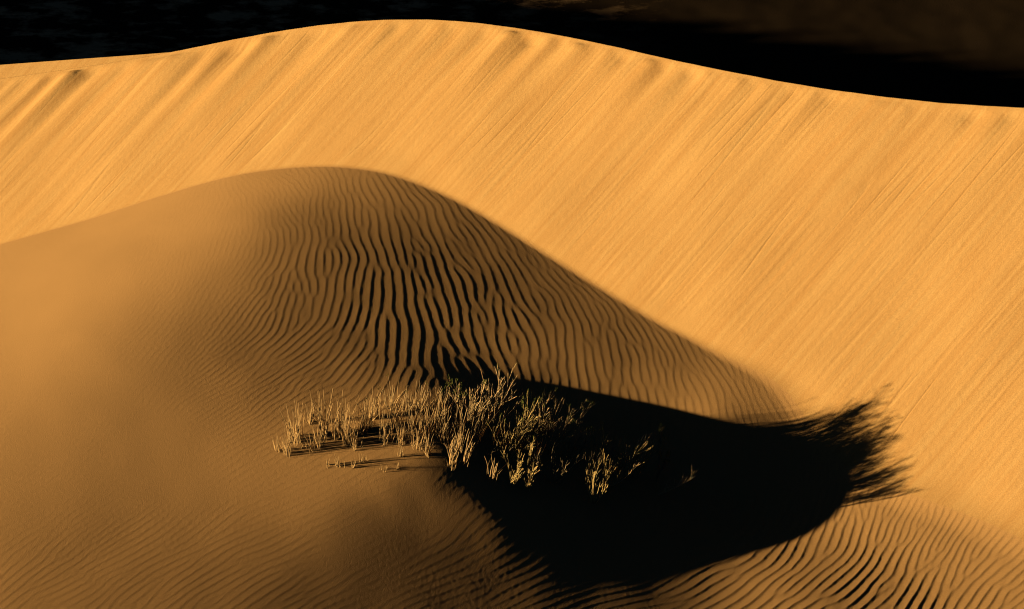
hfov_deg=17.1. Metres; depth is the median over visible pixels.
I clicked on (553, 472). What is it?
dry shrub
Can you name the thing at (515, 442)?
dry shrub
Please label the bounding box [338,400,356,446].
grass tuft
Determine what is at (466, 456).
grass tuft
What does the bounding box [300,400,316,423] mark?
grass tuft
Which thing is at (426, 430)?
grass tuft
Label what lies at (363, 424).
grass tuft
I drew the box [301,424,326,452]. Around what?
grass tuft
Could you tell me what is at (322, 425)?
grass tuft
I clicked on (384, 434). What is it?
grass tuft
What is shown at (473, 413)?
dry shrub
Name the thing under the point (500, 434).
grass tuft
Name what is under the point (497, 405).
dry shrub
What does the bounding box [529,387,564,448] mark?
dry shrub
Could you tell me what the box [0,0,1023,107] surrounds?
desert ground
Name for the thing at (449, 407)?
grass tuft
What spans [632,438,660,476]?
dry shrub
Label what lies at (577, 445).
dry shrub
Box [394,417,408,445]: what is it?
grass tuft
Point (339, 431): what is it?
grass tuft
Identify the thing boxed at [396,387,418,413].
grass tuft
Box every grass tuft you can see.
[272,438,279,452]
[279,400,307,445]
[279,427,297,456]
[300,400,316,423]
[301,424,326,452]
[302,390,333,436]
[327,390,353,440]
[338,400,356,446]
[345,429,363,450]
[355,395,376,435]
[363,400,378,429]
[365,387,383,419]
[378,410,395,445]
[380,374,403,410]
[386,400,405,427]
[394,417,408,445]
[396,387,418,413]
[404,400,425,431]
[409,419,424,449]
[414,380,430,415]
[417,402,439,437]
[423,433,433,457]
[424,386,449,417]
[429,400,450,437]
[434,410,460,447]
[437,382,461,416]
[445,441,461,470]
[446,425,468,457]
[448,406,469,440]
[463,435,474,466]
[467,406,492,444]
[484,455,504,480]
[491,409,514,449]
[526,415,547,462]
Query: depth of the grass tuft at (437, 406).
55.68 m
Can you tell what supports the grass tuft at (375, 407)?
on the rippled mound
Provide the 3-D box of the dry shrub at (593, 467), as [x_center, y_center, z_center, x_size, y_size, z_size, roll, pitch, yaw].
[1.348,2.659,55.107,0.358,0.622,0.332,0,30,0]
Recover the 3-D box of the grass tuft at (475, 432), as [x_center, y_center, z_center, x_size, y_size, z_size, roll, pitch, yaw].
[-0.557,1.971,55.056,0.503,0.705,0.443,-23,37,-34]
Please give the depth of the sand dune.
61.12 m
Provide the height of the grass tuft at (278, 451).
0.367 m
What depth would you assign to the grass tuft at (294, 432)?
55.05 m
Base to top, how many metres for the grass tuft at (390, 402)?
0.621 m
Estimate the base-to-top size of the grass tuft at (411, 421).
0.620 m
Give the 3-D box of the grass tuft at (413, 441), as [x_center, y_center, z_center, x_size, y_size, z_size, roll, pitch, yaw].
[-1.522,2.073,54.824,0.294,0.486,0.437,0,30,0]
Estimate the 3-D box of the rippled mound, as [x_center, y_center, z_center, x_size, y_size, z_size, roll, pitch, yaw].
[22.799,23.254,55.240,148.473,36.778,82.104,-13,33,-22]
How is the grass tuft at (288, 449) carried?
on the rippled mound
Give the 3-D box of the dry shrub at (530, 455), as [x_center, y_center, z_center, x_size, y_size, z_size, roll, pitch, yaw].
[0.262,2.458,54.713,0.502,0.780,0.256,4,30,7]
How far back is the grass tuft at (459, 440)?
54.73 m
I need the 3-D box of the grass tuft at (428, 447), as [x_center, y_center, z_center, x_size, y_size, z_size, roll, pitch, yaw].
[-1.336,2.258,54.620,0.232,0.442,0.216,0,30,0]
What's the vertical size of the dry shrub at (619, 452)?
0.840 m
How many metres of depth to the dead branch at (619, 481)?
55.06 m
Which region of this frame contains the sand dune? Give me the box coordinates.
[0,19,1023,539]
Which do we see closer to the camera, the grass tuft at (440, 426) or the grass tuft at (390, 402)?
the grass tuft at (440, 426)
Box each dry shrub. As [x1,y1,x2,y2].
[444,374,491,425]
[481,364,523,427]
[487,399,535,457]
[501,445,524,485]
[512,436,542,473]
[514,388,553,447]
[524,463,539,490]
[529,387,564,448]
[531,443,584,483]
[546,403,575,454]
[556,398,598,439]
[561,415,595,462]
[584,460,608,503]
[585,451,603,482]
[592,423,613,466]
[601,434,650,478]
[601,449,621,490]
[623,434,650,475]
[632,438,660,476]
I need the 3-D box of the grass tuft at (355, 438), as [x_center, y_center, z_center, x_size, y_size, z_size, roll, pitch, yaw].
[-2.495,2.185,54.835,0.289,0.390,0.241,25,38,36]
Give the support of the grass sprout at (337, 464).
on the rippled mound
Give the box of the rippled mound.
[0,165,1023,608]
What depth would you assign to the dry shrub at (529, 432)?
55.44 m
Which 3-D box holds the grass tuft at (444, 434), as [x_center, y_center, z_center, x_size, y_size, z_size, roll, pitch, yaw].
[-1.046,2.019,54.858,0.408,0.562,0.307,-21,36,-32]
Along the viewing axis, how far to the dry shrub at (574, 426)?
56.02 m
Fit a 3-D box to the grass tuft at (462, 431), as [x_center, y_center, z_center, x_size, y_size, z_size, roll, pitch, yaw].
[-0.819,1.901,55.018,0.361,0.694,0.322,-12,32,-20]
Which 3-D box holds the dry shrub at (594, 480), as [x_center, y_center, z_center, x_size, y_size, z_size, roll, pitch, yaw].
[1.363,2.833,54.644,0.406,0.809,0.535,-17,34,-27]
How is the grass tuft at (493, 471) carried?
on the rippled mound
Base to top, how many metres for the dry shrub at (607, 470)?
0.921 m
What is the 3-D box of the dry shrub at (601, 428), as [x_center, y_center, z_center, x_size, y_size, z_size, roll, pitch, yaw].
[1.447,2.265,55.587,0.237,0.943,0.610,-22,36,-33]
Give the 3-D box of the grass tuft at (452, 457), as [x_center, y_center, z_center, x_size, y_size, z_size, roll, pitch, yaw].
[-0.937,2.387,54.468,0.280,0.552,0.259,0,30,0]
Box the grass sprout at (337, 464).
[334,454,339,466]
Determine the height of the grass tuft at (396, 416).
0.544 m
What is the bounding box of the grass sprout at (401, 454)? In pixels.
[397,446,403,456]
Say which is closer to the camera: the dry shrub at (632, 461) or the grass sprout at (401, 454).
the grass sprout at (401, 454)
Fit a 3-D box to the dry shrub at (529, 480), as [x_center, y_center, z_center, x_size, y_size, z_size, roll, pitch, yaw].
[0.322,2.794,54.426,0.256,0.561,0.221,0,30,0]
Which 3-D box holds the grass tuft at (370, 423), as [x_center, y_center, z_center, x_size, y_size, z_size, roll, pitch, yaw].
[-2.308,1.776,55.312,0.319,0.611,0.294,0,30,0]
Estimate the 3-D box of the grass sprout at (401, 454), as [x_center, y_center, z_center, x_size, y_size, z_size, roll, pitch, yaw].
[-1.782,2.363,54.615,0.113,0.264,0.072,-8,31,-14]
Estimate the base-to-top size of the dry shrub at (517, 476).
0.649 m
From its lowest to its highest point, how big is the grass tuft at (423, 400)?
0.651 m
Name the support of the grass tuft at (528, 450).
on the rippled mound
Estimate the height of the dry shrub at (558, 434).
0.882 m

